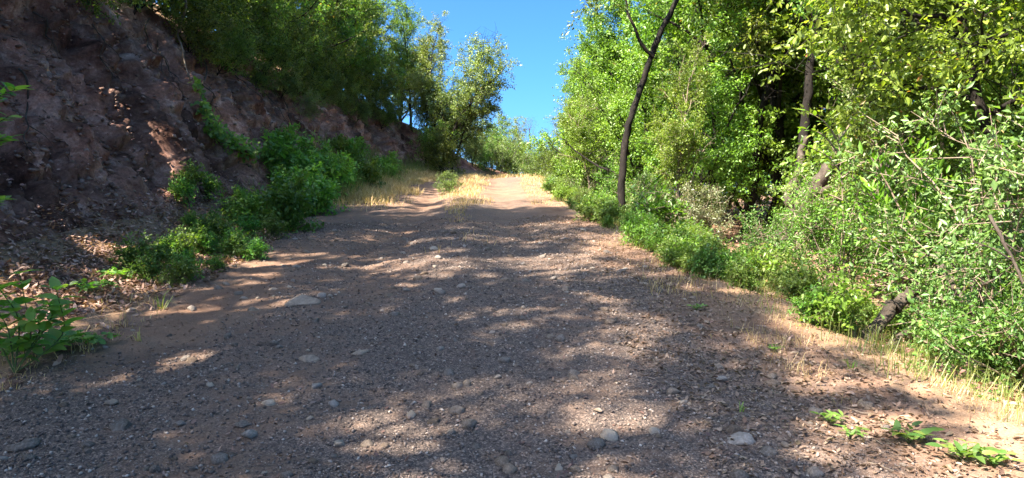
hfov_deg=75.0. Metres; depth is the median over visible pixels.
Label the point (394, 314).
stone
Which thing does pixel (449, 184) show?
roadside bush
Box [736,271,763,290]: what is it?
weed clump
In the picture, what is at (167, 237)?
weed clump
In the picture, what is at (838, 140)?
sapling
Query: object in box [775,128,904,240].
wood shrub
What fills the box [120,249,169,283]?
weed clump
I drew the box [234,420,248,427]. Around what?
rock
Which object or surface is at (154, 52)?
bank root
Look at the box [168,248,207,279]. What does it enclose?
weed clump
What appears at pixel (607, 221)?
weed clump
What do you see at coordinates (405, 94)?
evergreen tree
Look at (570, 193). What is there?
weed clump
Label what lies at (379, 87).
bank shrub
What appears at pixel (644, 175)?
verge shrub
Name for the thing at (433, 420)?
rock
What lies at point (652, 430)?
stone
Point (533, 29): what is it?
sky
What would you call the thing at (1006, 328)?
verge shrub
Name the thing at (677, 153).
slim sapling
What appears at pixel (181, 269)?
weed clump
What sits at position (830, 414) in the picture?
seedling
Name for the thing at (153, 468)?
rock
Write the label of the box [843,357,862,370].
grass tuft
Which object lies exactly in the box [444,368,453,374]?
stone
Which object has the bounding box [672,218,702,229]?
weed clump
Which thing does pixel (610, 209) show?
weed clump
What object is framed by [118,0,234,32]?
bank shrub
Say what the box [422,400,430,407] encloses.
stone
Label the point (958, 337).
weed clump
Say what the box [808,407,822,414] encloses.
stone
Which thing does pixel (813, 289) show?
weed clump
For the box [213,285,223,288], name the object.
stone
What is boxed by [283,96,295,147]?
bank root
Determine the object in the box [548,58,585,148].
bushy tree
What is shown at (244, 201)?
weed clump
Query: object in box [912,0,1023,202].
woodland tree
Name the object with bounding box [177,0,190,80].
hanging root
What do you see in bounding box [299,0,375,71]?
evergreen tree
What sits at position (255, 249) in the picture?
weed clump
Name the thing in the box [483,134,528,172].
bush
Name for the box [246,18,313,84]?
bank shrub
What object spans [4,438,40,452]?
rock
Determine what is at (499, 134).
bush
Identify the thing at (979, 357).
weed clump
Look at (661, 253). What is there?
weed clump
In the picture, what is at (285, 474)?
stone
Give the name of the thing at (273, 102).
bank root
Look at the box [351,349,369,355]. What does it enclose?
rock
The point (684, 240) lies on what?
weed clump
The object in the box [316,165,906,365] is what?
dry grass
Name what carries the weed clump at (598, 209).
on the ground at (1009, 431)
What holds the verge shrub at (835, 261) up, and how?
on the ground at (1009, 431)
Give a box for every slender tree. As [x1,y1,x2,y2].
[385,0,431,131]
[397,10,451,162]
[408,35,459,164]
[415,24,524,165]
[419,70,487,168]
[441,65,502,172]
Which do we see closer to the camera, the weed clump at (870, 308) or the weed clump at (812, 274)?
the weed clump at (870, 308)
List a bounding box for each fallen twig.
[841,406,870,413]
[868,462,893,471]
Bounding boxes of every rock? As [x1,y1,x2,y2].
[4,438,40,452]
[108,418,132,430]
[148,463,160,472]
[169,456,177,460]
[186,357,197,362]
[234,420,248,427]
[247,307,256,310]
[284,294,320,306]
[298,354,319,362]
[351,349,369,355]
[427,417,439,424]
[500,278,513,280]
[545,334,555,338]
[555,463,562,470]
[568,454,576,458]
[727,431,755,444]
[759,446,777,456]
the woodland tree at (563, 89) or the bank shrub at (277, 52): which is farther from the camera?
the woodland tree at (563, 89)
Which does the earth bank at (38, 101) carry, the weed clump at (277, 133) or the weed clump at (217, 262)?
the weed clump at (277, 133)
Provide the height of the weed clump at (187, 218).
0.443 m
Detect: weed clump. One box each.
[103,229,163,268]
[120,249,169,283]
[141,238,179,269]
[145,225,192,260]
[148,225,196,258]
[153,254,202,286]
[164,158,207,193]
[167,173,198,207]
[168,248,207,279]
[177,205,200,228]
[177,245,200,259]
[180,219,217,254]
[189,218,211,231]
[190,231,225,255]
[191,212,217,227]
[193,213,235,242]
[198,165,224,200]
[198,207,238,236]
[200,252,228,271]
[211,184,283,229]
[216,225,254,254]
[217,228,254,257]
[221,198,237,215]
[221,204,248,224]
[233,209,266,237]
[241,231,272,260]
[249,170,328,233]
[257,147,275,163]
[258,210,290,239]
[260,122,300,163]
[264,165,286,181]
[272,164,321,208]
[281,204,308,230]
[283,164,350,215]
[318,150,362,181]
[319,133,354,160]
[344,137,355,156]
[349,136,371,160]
[369,151,403,170]
[540,175,559,193]
[545,170,558,180]
[550,178,571,194]
[550,182,569,201]
[555,174,569,184]
[564,186,576,198]
[564,197,575,208]
[572,192,603,221]
[583,190,609,219]
[584,196,608,220]
[588,195,623,223]
[599,214,614,227]
[601,195,624,210]
[612,211,622,222]
[617,210,640,232]
[618,210,660,247]
[619,207,655,241]
[629,226,654,249]
[638,204,667,231]
[638,221,668,247]
[642,235,662,252]
[652,234,680,262]
[655,235,687,266]
[659,219,707,246]
[659,222,696,254]
[664,232,704,264]
[670,240,697,269]
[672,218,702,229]
[674,217,708,240]
[675,246,697,271]
[683,236,731,277]
[687,245,727,279]
[693,231,717,246]
[698,225,718,244]
[699,236,710,248]
[704,234,737,259]
[705,236,724,247]
[711,246,754,278]
[718,248,761,290]
[736,243,781,285]
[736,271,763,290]
[737,238,755,258]
[759,247,812,291]
[770,258,829,299]
[786,282,834,324]
[789,266,875,333]
[792,265,822,285]
[798,283,835,312]
[819,305,855,332]
[843,301,872,330]
[852,291,879,325]
[862,298,880,320]
[866,299,911,341]
[894,309,914,336]
[898,306,960,354]
[902,303,977,356]
[918,310,1008,370]
[922,304,986,370]
[952,337,1016,381]
[970,337,1023,382]
[976,334,1023,390]
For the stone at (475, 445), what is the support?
on the dirt track
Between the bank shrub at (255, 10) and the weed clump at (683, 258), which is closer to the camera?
the weed clump at (683, 258)
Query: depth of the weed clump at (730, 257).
7.49 m
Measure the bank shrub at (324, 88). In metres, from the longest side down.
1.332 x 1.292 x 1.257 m
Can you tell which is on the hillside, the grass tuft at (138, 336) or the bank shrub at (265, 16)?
the bank shrub at (265, 16)
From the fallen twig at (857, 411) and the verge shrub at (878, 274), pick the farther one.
the verge shrub at (878, 274)
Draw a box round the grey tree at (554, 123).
[529,106,565,174]
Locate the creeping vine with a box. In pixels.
[188,76,266,165]
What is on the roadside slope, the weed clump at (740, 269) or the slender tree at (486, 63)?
the slender tree at (486, 63)
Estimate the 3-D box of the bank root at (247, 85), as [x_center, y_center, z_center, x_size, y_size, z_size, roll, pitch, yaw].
[-7.311,-4.213,18.204,1.067,1.074,0.530,2,4,25]
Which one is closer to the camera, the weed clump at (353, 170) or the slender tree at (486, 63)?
the weed clump at (353, 170)
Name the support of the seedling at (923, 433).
on the dirt track
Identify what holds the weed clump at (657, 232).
on the ground at (1009, 431)
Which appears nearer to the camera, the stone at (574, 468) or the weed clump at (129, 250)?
the stone at (574, 468)
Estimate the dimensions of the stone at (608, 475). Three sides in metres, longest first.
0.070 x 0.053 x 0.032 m
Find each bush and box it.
[255,130,361,202]
[264,152,289,169]
[269,170,305,185]
[305,142,343,165]
[318,156,361,189]
[346,149,367,168]
[354,156,388,188]
[379,159,403,181]
[405,119,459,167]
[411,107,466,177]
[431,170,463,194]
[437,131,469,147]
[461,131,489,169]
[465,116,496,162]
[470,136,509,172]
[476,114,516,163]
[482,135,522,175]
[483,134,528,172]
[493,132,536,176]
[508,152,547,175]
[510,137,535,174]
[522,129,566,178]
[523,142,553,175]
[535,150,567,181]
[555,125,586,179]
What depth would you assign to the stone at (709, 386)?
4.23 m
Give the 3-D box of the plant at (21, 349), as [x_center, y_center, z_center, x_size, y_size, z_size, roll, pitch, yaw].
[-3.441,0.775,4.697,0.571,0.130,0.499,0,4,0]
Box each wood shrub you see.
[742,113,831,236]
[763,135,907,249]
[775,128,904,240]
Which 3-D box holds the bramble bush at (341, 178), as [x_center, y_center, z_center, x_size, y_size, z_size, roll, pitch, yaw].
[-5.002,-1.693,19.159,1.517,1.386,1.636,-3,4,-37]
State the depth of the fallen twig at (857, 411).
3.80 m
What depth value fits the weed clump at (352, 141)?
23.61 m
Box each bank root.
[18,68,54,153]
[33,11,57,56]
[91,24,123,78]
[144,17,180,90]
[157,40,189,84]
[202,59,222,117]
[235,69,263,102]
[255,81,288,129]
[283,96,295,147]
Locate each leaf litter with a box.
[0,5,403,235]
[0,179,303,386]
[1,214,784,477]
[510,215,1023,477]
[614,204,1023,408]
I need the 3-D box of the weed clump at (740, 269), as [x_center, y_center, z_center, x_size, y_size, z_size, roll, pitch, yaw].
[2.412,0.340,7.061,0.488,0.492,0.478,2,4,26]
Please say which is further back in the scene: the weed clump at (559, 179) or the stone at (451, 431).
the weed clump at (559, 179)
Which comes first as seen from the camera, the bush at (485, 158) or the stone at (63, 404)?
the stone at (63, 404)
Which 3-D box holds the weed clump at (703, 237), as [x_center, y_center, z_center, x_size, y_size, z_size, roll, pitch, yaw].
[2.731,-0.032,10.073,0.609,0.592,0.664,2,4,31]
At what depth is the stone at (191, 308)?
6.03 m
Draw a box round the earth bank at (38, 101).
[0,0,513,244]
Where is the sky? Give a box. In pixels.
[155,0,772,192]
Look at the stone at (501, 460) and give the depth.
3.21 m
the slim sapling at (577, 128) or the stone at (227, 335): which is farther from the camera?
the slim sapling at (577, 128)
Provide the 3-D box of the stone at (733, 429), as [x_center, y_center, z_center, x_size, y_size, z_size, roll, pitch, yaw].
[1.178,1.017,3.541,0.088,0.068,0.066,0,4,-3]
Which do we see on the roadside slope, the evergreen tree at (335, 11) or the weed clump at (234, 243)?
the weed clump at (234, 243)
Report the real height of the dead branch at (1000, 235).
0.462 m
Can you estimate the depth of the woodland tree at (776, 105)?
15.38 m
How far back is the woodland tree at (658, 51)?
29.52 m
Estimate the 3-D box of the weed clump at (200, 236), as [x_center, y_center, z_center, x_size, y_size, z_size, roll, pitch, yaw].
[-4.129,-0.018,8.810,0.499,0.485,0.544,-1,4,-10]
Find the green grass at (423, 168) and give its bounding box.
[207,128,1023,423]
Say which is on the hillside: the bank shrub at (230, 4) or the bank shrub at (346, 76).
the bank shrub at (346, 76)
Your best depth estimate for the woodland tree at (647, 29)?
18.10 m
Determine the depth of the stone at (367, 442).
3.34 m
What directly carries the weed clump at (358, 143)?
on the earth bank at (38, 101)
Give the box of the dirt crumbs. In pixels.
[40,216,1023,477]
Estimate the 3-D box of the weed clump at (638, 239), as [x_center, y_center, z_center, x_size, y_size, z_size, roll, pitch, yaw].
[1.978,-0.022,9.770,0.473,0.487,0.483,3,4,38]
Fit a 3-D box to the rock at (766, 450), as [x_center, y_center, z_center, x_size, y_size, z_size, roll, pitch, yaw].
[1.271,1.058,3.312,0.110,0.055,0.098,3,1,-19]
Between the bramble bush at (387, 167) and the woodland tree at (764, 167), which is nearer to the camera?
the woodland tree at (764, 167)
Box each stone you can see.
[0,456,8,460]
[22,454,37,460]
[59,402,68,406]
[67,434,75,438]
[81,441,94,446]
[83,449,91,453]
[104,399,117,404]
[175,420,185,425]
[179,355,190,360]
[187,305,196,311]
[187,466,196,470]
[206,382,214,387]
[210,452,227,464]
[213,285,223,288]
[223,333,230,338]
[226,452,236,456]
[234,291,242,294]
[241,429,257,438]
[261,399,275,405]
[269,340,278,345]
[280,471,293,477]
[306,458,319,463]
[311,318,318,322]
[311,383,321,388]
[317,293,325,297]
[328,399,338,406]
[330,453,337,458]
[334,439,344,446]
[360,439,373,446]
[380,442,388,448]
[389,312,399,316]
[406,410,415,417]
[413,275,421,280]
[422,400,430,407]
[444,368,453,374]
[447,429,455,434]
[449,405,465,413]
[451,382,462,388]
[457,283,465,287]
[461,419,477,428]
[463,379,471,386]
[472,443,480,448]
[494,456,508,466]
[499,357,510,362]
[502,463,516,473]
[519,315,526,320]
[554,334,565,341]
[567,368,579,376]
[569,374,578,379]
[569,465,581,471]
[586,437,604,449]
[599,307,608,310]
[600,428,617,440]
[603,473,613,477]
[605,318,616,324]
[607,464,617,472]
[648,427,659,433]
[655,287,662,292]
[666,387,679,394]
[705,384,714,388]
[714,363,723,369]
[716,376,726,381]
[725,425,742,433]
[729,469,749,477]
[765,379,780,386]
[766,373,776,378]
[780,441,789,447]
[805,466,824,477]
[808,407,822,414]
[857,401,873,409]
[881,425,889,430]
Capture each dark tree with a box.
[620,0,755,206]
[693,0,837,232]
[707,0,829,232]
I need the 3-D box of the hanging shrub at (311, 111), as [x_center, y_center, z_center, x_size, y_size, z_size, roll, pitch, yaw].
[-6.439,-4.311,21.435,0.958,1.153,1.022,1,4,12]
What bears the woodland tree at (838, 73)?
on the ground at (1009, 431)
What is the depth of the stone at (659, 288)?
6.76 m
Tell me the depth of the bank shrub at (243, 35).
17.93 m
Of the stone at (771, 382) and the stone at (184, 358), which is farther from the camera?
the stone at (184, 358)
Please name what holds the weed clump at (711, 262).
on the ground at (1009, 431)
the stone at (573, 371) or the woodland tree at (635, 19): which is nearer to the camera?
the stone at (573, 371)
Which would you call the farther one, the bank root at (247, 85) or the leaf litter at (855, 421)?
the bank root at (247, 85)
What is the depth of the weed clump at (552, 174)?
22.89 m
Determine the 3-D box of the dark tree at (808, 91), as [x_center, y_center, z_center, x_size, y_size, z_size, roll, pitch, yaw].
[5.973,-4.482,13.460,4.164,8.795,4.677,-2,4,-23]
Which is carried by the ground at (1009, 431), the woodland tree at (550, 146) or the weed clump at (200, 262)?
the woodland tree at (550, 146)
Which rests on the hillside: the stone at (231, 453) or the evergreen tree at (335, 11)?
the evergreen tree at (335, 11)
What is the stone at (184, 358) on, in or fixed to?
on the dirt track
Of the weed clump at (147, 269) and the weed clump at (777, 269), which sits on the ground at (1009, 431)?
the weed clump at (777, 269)
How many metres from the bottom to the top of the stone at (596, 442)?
0.066 m
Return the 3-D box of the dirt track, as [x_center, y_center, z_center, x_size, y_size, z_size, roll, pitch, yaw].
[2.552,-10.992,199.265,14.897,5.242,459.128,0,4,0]
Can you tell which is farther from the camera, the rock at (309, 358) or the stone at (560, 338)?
the stone at (560, 338)
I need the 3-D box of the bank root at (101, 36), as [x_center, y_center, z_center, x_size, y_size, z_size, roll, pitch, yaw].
[-6.871,-3.149,11.194,0.559,0.998,0.331,0,4,6]
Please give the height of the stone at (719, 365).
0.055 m
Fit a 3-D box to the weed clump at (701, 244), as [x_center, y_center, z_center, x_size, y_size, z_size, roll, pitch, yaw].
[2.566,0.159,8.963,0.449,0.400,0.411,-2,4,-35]
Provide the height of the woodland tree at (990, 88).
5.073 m
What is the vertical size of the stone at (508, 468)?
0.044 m
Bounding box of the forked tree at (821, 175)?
[771,0,1011,256]
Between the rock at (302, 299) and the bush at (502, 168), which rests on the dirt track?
the rock at (302, 299)
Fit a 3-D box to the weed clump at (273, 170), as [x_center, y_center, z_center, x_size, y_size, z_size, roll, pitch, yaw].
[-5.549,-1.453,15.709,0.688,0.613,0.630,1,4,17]
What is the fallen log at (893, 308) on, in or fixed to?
on the ground at (1009, 431)
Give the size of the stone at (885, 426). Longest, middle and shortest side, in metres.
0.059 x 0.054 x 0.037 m
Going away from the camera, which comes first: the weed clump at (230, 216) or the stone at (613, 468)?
the stone at (613, 468)
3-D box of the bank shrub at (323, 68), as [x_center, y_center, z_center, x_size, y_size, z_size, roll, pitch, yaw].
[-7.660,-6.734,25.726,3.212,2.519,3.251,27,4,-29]
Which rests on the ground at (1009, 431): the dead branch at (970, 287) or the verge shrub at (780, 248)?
the verge shrub at (780, 248)
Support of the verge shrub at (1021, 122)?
on the ground at (1009, 431)
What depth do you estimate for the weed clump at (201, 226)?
9.57 m
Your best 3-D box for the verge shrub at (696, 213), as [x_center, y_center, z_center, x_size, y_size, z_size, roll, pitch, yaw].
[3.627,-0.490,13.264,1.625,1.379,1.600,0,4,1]
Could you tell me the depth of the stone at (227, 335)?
5.24 m
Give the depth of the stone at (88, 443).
3.33 m
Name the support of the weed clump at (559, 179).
on the ground at (1009, 431)
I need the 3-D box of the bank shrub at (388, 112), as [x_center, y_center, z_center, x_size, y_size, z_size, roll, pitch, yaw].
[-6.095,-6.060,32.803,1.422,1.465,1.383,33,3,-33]
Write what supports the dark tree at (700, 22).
on the ground at (1009, 431)
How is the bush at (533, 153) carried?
on the dirt track
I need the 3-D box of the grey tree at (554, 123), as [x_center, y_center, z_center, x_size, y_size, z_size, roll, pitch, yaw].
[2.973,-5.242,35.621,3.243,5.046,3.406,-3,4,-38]
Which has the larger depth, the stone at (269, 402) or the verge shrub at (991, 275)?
the verge shrub at (991, 275)
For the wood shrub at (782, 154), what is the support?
on the ground at (1009, 431)
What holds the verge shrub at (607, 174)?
on the ground at (1009, 431)
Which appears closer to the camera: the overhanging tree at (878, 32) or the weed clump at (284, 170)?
the overhanging tree at (878, 32)
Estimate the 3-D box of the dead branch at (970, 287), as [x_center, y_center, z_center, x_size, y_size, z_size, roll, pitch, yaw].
[3.613,0.531,5.120,0.418,0.796,1.042,1,4,12]
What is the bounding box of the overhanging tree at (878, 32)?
[721,0,1023,186]
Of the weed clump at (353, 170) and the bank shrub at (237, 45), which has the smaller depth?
the bank shrub at (237, 45)
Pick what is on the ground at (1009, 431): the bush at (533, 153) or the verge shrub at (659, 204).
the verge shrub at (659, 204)
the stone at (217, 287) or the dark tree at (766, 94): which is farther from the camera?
the dark tree at (766, 94)
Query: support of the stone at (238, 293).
on the dirt track
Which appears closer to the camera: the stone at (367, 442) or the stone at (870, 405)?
the stone at (367, 442)
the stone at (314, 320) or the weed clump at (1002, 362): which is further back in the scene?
the stone at (314, 320)
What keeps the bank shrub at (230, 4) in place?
on the earth bank at (38, 101)
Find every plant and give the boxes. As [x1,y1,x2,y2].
[0,270,85,372]
[0,340,71,354]
[13,327,96,351]
[55,332,120,345]
[61,278,122,292]
[93,267,135,278]
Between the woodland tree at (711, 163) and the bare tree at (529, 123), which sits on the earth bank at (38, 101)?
the bare tree at (529, 123)
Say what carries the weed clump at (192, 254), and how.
on the roadside slope
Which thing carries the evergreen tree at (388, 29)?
on the hillside
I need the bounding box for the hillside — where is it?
[100,0,408,124]
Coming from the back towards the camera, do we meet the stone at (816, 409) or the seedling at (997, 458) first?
the stone at (816, 409)
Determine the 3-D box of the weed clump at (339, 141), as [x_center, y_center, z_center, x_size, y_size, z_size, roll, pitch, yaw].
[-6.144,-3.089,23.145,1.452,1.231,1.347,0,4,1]
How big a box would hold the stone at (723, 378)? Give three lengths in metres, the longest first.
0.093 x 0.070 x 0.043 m
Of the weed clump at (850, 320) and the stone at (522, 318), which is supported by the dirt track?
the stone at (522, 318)
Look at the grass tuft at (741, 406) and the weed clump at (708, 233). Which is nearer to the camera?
the grass tuft at (741, 406)
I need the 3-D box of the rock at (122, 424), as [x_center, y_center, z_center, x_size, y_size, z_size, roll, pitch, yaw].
[-2.083,1.005,3.555,0.117,0.079,0.124,0,8,16]
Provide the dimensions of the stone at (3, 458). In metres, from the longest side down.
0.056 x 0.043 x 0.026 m
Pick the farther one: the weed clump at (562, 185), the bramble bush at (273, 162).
the weed clump at (562, 185)
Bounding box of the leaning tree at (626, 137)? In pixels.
[561,0,678,213]
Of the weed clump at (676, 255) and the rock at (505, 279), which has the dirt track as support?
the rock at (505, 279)
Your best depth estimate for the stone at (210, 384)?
4.07 m
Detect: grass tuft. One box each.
[131,328,141,340]
[150,290,175,309]
[739,401,747,411]
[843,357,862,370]
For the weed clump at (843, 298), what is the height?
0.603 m
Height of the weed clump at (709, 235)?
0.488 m
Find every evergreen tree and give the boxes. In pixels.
[182,0,284,16]
[258,0,297,33]
[271,0,361,66]
[286,0,397,67]
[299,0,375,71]
[314,0,395,79]
[324,0,405,97]
[351,0,407,79]
[358,2,410,96]
[378,19,435,121]
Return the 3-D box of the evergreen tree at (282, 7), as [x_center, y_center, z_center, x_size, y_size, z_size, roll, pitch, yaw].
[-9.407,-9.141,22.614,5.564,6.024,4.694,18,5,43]
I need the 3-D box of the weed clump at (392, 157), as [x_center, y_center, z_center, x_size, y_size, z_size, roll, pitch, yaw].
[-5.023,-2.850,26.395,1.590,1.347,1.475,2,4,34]
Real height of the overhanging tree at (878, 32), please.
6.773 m
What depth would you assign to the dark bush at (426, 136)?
33.67 m
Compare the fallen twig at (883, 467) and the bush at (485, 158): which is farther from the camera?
the bush at (485, 158)
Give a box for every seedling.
[687,303,705,310]
[768,344,782,351]
[810,409,847,424]
[835,424,870,437]
[877,419,944,443]
[926,438,1002,463]
[956,447,1023,466]
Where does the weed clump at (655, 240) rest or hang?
on the ground at (1009, 431)
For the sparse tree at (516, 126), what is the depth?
55.78 m
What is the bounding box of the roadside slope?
[0,163,510,377]
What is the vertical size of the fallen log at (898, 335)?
0.220 m
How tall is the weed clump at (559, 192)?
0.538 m
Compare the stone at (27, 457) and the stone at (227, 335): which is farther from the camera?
the stone at (227, 335)
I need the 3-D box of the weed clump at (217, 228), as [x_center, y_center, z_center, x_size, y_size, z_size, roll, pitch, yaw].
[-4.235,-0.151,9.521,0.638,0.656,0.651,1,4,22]
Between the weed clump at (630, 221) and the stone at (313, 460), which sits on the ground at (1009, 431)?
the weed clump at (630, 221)
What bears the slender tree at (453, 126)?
on the roadside slope
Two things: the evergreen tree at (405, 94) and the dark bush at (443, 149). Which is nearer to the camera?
the dark bush at (443, 149)
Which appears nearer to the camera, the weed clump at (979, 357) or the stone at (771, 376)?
the stone at (771, 376)
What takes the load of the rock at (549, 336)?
on the dirt track
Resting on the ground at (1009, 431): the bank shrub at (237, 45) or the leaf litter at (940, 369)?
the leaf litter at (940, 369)
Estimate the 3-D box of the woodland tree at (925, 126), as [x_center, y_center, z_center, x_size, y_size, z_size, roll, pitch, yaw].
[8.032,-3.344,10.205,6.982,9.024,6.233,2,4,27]
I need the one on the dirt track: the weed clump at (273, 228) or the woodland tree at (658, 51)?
the weed clump at (273, 228)
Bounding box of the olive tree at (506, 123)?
[482,111,528,169]
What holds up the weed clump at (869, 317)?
on the ground at (1009, 431)
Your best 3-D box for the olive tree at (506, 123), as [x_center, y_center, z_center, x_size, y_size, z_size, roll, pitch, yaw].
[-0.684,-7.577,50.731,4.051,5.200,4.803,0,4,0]
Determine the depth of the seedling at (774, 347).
4.93 m
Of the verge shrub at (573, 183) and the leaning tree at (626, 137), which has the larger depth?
the verge shrub at (573, 183)
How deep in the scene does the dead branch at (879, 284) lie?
6.98 m
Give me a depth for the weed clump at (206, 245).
8.79 m
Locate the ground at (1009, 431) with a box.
[539,177,1023,460]
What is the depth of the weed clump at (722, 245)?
8.82 m
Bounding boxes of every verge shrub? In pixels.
[565,177,582,188]
[568,183,591,204]
[581,165,604,190]
[587,191,604,197]
[590,150,635,205]
[597,157,635,196]
[614,169,681,219]
[616,180,655,210]
[617,198,651,228]
[627,176,690,234]
[631,211,663,228]
[663,179,736,240]
[679,222,714,242]
[720,204,831,282]
[767,165,907,299]
[813,114,986,297]
[820,72,1023,333]
[896,230,1023,400]
[905,117,1023,241]
[927,187,1023,331]
[945,70,1023,321]
[997,253,1023,323]
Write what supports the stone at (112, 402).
on the dirt track
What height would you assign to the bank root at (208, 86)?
2.264 m
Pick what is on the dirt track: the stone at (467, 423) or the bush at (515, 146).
the stone at (467, 423)
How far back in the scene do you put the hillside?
14.29 m
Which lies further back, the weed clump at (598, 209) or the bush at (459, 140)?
the bush at (459, 140)
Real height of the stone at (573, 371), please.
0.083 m
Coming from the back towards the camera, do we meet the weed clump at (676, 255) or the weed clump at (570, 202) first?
the weed clump at (570, 202)
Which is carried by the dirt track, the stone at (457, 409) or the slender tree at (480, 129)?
the stone at (457, 409)
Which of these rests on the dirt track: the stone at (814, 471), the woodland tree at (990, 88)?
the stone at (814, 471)
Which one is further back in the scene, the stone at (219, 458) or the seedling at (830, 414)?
the seedling at (830, 414)
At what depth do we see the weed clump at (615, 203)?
14.02 m
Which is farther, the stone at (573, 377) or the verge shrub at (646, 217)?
the verge shrub at (646, 217)
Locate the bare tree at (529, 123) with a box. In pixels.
[524,116,540,152]
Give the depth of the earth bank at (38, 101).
11.05 m
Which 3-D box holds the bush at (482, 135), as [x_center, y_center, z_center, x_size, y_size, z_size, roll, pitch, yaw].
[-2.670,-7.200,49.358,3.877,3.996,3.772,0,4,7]
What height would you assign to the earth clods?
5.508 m
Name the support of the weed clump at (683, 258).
on the ground at (1009, 431)
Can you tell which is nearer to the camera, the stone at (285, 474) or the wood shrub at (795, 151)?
the stone at (285, 474)
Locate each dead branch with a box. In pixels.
[838,108,916,280]
[848,281,896,293]
[860,113,903,270]
[930,353,955,372]
[935,258,1021,374]
[973,214,1023,283]
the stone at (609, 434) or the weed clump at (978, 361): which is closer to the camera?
the stone at (609, 434)
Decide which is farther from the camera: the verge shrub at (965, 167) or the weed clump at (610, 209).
the weed clump at (610, 209)
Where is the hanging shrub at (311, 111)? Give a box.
[293,86,328,120]
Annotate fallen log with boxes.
[856,287,922,342]
[887,324,914,347]
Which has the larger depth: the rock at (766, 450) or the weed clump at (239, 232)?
the weed clump at (239, 232)
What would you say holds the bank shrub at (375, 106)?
on the earth bank at (38, 101)
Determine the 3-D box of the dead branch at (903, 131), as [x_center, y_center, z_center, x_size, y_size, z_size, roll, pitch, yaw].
[4.150,-0.524,7.588,1.098,1.980,0.486,-2,4,-25]
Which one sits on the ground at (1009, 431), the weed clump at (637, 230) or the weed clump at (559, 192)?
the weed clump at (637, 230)
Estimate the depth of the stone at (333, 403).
3.87 m
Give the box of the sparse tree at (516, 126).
[508,116,527,150]
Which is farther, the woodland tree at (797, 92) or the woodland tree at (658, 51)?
the woodland tree at (658, 51)
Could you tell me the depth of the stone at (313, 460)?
3.17 m
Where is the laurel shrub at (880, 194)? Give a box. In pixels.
[857,137,975,318]
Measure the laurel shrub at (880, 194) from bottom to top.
1.874 m
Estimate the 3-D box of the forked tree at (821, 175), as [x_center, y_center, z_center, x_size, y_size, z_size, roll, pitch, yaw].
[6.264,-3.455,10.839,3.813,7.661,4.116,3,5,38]
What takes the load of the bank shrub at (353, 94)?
on the earth bank at (38, 101)
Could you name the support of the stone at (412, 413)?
on the dirt track
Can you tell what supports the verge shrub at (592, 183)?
on the ground at (1009, 431)
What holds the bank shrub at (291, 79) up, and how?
on the earth bank at (38, 101)
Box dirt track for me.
[0,175,1023,477]
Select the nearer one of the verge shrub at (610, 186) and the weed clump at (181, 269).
the weed clump at (181, 269)
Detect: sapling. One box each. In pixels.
[0,81,33,205]
[543,89,620,187]
[639,31,718,221]
[767,70,981,300]
[798,109,878,282]
[879,0,1023,307]
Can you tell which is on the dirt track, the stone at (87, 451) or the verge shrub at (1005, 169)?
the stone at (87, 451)
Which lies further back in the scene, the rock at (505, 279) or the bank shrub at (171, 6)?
the bank shrub at (171, 6)
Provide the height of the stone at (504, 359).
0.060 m
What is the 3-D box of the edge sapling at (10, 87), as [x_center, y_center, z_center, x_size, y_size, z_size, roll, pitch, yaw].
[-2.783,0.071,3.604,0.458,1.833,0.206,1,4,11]
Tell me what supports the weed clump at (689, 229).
on the ground at (1009, 431)
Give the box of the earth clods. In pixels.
[0,0,438,244]
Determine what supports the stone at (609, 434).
on the dirt track
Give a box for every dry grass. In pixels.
[0,221,1023,426]
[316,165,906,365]
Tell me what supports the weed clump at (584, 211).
on the ground at (1009, 431)
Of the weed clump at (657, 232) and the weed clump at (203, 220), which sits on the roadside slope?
the weed clump at (203, 220)
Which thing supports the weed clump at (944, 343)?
on the ground at (1009, 431)
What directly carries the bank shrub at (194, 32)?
on the earth bank at (38, 101)
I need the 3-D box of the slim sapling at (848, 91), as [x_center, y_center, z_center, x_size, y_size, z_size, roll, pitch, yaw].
[4.942,-0.755,8.998,2.332,3.378,1.895,-1,4,-14]
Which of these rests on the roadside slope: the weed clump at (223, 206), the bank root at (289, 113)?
the weed clump at (223, 206)
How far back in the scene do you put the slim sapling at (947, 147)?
7.38 m
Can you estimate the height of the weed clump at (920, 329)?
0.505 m
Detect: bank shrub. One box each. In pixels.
[76,0,160,25]
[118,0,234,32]
[122,0,209,25]
[157,0,242,68]
[160,0,259,31]
[179,0,254,36]
[184,0,285,69]
[207,18,261,75]
[210,7,270,73]
[222,0,289,51]
[226,3,313,75]
[239,56,280,99]
[246,2,302,61]
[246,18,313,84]
[272,57,303,101]
[275,3,334,78]
[284,31,329,79]
[291,35,347,99]
[301,71,332,105]
[308,20,356,78]
[327,54,366,97]
[328,43,372,103]
[328,92,354,119]
[337,72,370,112]
[344,54,373,99]
[347,47,388,94]
[351,86,391,122]
[352,96,374,125]
[361,63,404,111]
[368,55,408,105]
[375,101,405,129]
[381,96,405,129]
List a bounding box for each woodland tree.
[516,71,630,174]
[522,26,695,195]
[552,0,672,172]
[553,11,637,123]
[554,47,640,189]
[559,40,641,168]
[587,0,827,212]
[591,0,814,214]
[602,0,786,233]
[629,32,679,128]
[637,4,761,188]
[666,0,870,234]
[680,12,868,218]
[701,0,896,164]
[719,2,1010,147]
[756,6,1002,247]
[761,2,1011,178]
[769,2,1023,199]
[792,0,1021,208]
[796,0,1023,157]
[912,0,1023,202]
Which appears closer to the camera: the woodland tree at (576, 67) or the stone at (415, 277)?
the stone at (415, 277)

